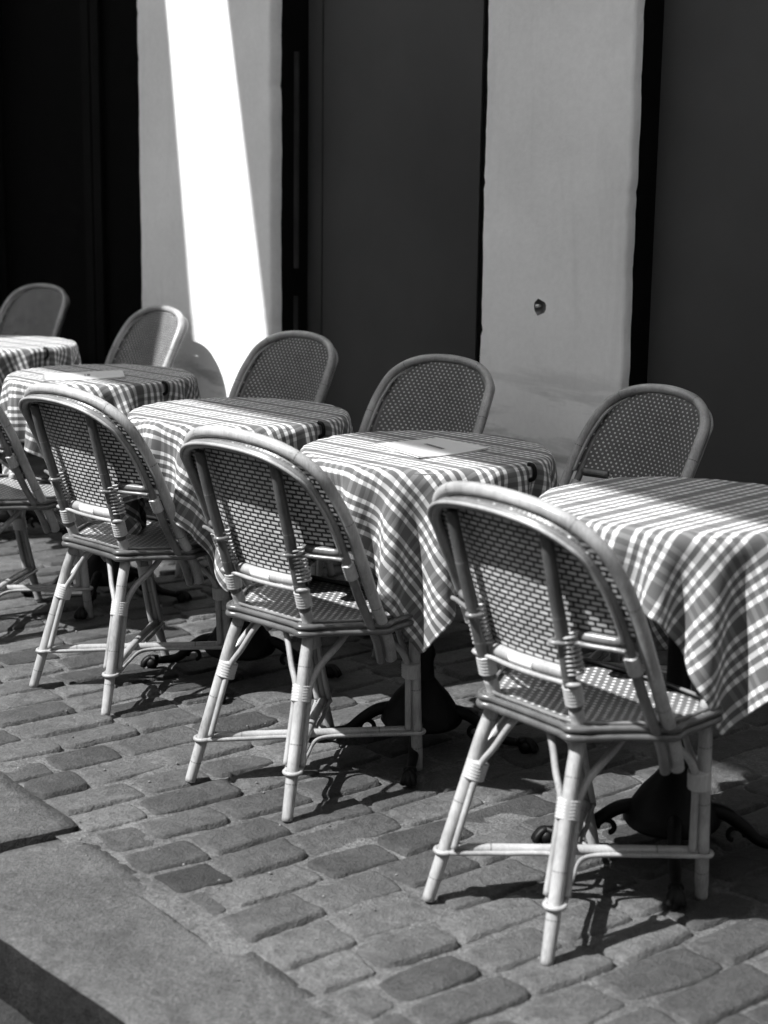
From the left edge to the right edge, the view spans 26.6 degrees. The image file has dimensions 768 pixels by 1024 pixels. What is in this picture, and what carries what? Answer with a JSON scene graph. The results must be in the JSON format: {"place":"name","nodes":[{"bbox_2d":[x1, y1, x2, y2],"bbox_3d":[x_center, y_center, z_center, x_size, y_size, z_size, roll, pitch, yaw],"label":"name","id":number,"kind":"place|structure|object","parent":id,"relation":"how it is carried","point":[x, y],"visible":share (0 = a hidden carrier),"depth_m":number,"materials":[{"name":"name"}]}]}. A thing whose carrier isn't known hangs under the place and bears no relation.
{"place":"outdoors","nodes":[
{"label":"outdoors","id":0,"kind":"place"},
{"bbox_2d":[0,999,32,1023],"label":"road","id":1,"kind":"structure","parent":0,"point":[9,1014],"depth_m":3.31,"materials":[{"name":"grey asphalt"}]},
{"bbox_2d":[0,771,331,1023],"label":"kerb","id":2,"kind":"structure","parent":1,"relation":"on","point":[92,937],"depth_m":3.29,"materials":[{"name":"stone"}]},
{"bbox_2d":[0,452,767,1023],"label":"cobblestone pavement","id":3,"kind":"structure","parent":0,"point":[328,960],"depth_m":3.88,"materials":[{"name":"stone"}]},
{"bbox_2d":[0,283,69,337],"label":"bistro chair","id":4,"kind":"object","parent":3,"relation":"on","point":[38,309],"visible":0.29,"depth_m":8.87,"materials":[{"name":"wicker"}]},
{"bbox_2d":[0,346,72,534],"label":"cafe table","id":5,"kind":"object","parent":3,"relation":"on","point":[5,516],"visible":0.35,"depth_m":6.95,"materials":[{"name":"black metal"}]},
{"bbox_2d":[0,335,80,395],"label":"tablecloth","id":6,"kind":"object","parent":5,"relation":"on","point":[26,352],"visible":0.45,"depth_m":6.65,"materials":[{"name":"fabric"}]},
{"bbox_2d":[43,347,48,359],"bbox_3d":[-1.376,-0.646,6.612,0.032,0.054,0.012,11,15,41],"label":"tablecloth clip","id":7,"kind":"object","parent":6,"relation":"attached to","point":[47,353],"visible":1,"depth_m":6.60,"materials":[{"name":"black metal"}]},
{"bbox_2d":[0,405,92,618],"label":"bistro chair","id":8,"kind":"object","parent":3,"relation":"on","point":[20,493],"visible":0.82,"depth_m":5.54,"materials":[{"name":"wicker"}]},
{"bbox_2d":[19,383,191,619],"bbox_3d":[-1.015,-0.084,5.879,0.670,0.824,0.670,-8,15,-37],"label":"cafe table","id":9,"kind":"object","parent":3,"relation":"on","point":[97,570],"visible":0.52,"depth_m":5.86,"materials":[{"name":"black metal"}]},
{"bbox_2d":[0,364,200,513],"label":"tablecloth","id":10,"kind":"object","parent":9,"relation":"on","point":[137,386],"visible":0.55,"depth_m":5.61,"materials":[{"name":"fabric"}]},
{"bbox_2d":[43,370,124,380],"bbox_3d":[-1.057,-0.481,5.715,0.339,0.008,0.215,-5,13,-24],"label":"menu","id":11,"kind":"object","parent":10,"relation":"on","point":[95,375],"visible":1,"depth_m":5.70,"materials":[{"name":"paper"}]},
{"bbox_2d":[161,381,168,395],"bbox_3d":[-0.752,-0.423,5.571,0.032,0.054,0.012,11,15,41],"label":"tablecloth clip","id":12,"kind":"object","parent":10,"relation":"attached to","point":[166,388],"visible":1,"depth_m":5.56,"materials":[{"name":"black metal"}]},
{"bbox_2d":[54,305,187,519],"bbox_3d":[-1.197,-0.461,7.422,0.552,0.945,0.552,-8,14,-36],"label":"bistro chair","id":13,"kind":"object","parent":3,"relation":"on","point":[154,335],"visible":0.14,"depth_m":7.50,"materials":[{"name":"wicker"}]},
{"bbox_2d":[19,383,234,714],"bbox_3d":[-0.769,0.070,4.861,0.552,0.945,0.552,12,16,43],"label":"bistro chair","id":14,"kind":"object","parent":3,"relation":"on","point":[93,448],"visible":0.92,"depth_m":4.71,"materials":[{"name":"wicker"}]},
{"bbox_2d":[135,415,348,701],"bbox_3d":[-0.445,0.103,5.005,0.670,0.824,0.670,-8,15,-37],"label":"cafe table","id":15,"kind":"object","parent":3,"relation":"on","point":[263,643],"visible":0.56,"depth_m":5.04,"materials":[{"name":"black metal"}]},
{"bbox_2d":[121,397,352,591],"bbox_3d":[-0.437,-0.075,4.971,0.746,0.474,0.737,1,12,0],"label":"tablecloth","id":16,"kind":"object","parent":15,"relation":"on","point":[297,420],"visible":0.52,"depth_m":4.71,"materials":[{"name":"fabric"}]},
{"bbox_2d":[317,421,325,438],"bbox_3d":[-0.182,-0.236,4.697,0.032,0.054,0.012,11,15,41],"label":"tablecloth clip","id":17,"kind":"object","parent":16,"relation":"attached to","point":[323,428],"visible":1,"depth_m":4.69,"materials":[{"name":"black metal"}]},
{"bbox_2d":[175,330,337,576],"bbox_3d":[-0.488,-0.212,6.255,0.552,0.945,0.552,-9,15,-41],"label":"bistro chair","id":18,"kind":"object","parent":3,"relation":"on","point":[296,365],"visible":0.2,"depth_m":6.34,"materials":[{"name":"wicker"}]},
{"bbox_2d":[179,426,425,822],"bbox_3d":[-0.204,0.231,4.112,0.552,0.945,0.552,12,16,43],"label":"bistro chair","id":19,"kind":"object","parent":3,"relation":"on","point":[272,504],"visible":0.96,"depth_m":3.96,"materials":[{"name":"wicker"}]},
{"bbox_2d":[0,538,765,1023],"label":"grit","id":20,"kind":"object","parent":3,"relation":"on","point":[264,792],"visible":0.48,"depth_m":3.99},
{"bbox_2d":[0,0,767,484],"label":"cafe building","id":21,"kind":"structure","parent":3,"relation":"on","point":[550,216],"depth_m":6.44,"materials":[{"name":"paint"}]},
{"bbox_2d":[1,0,141,363],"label":"glazed door","id":22,"kind":"structure","parent":21,"relation":"in","point":[41,40],"depth_m":9.30,"materials":[{"name":"black glass"}]},
{"bbox_2d":[310,354,494,658],"bbox_3d":[0.056,-0.043,5.467,0.552,0.945,0.552,-10,16,-43],"label":"bistro chair","id":23,"kind":"object","parent":3,"relation":"on","point":[443,392],"visible":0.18,"depth_m":5.55,"materials":[{"name":"wicker"}]},
{"bbox_2d":[309,454,552,786],"bbox_3d":[0.107,0.242,4.364,0.670,0.824,0.670,-8,15,-37],"label":"cafe table","id":24,"kind":"object","parent":3,"relation":"on","point":[442,712],"visible":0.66,"depth_m":4.37,"materials":[{"name":"black metal"}]},
{"bbox_2d":[300,430,558,652],"bbox_3d":[0.108,0.061,4.329,0.752,0.470,0.742,1,12,0],"label":"tablecloth","id":25,"kind":"object","parent":24,"relation":"on","point":[386,494],"visible":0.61,"depth_m":4.01,"materials":[{"name":"fabric"}]},
{"bbox_2d":[374,438,487,457],"bbox_3d":[0.129,-0.170,4.274,0.238,0.009,0.255,-6,13,-29],"label":"menu","id":26,"kind":"object","parent":25,"relation":"on","point":[430,448],"visible":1,"depth_m":4.28,"materials":[{"name":"paper"}]},
{"bbox_2d":[527,462,536,482],"bbox_3d":[0.369,-0.098,4.057,0.032,0.054,0.012,11,15,41],"label":"tablecloth clip","id":27,"kind":"object","parent":25,"relation":"attached to","point":[534,470],"visible":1,"depth_m":4.05,"materials":[{"name":"black metal"}]},
{"bbox_2d":[422,481,722,965],"bbox_3d":[0.392,0.384,3.404,0.552,0.945,0.552,-8,15,-38],"label":"bistro chair","id":28,"kind":"object","parent":3,"relation":"on","point":[540,578],"visible":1,"depth_m":3.27,"materials":[{"name":"wicker"}]},
{"bbox_2d":[492,384,712,690],"bbox_3d":[0.632,0.109,4.762,0.552,0.945,0.552,-6,13,-28],"label":"bistro chair","id":29,"kind":"object","parent":3,"relation":"on","point":[651,430],"visible":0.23,"depth_m":4.83,"materials":[{"name":"wicker"}]},
{"bbox_2d":[531,538,767,908],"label":"cafe table","id":30,"kind":"object","parent":3,"relation":"on","point":[657,804],"visible":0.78,"depth_m":3.69,"materials":[{"name":"black metal"}]},
{"bbox_2d":[539,477,767,734],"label":"tablecloth","id":31,"kind":"object","parent":30,"relation":"on","point":[702,595],"visible":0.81,"depth_m":3.33,"materials":[{"name":"fabric"}]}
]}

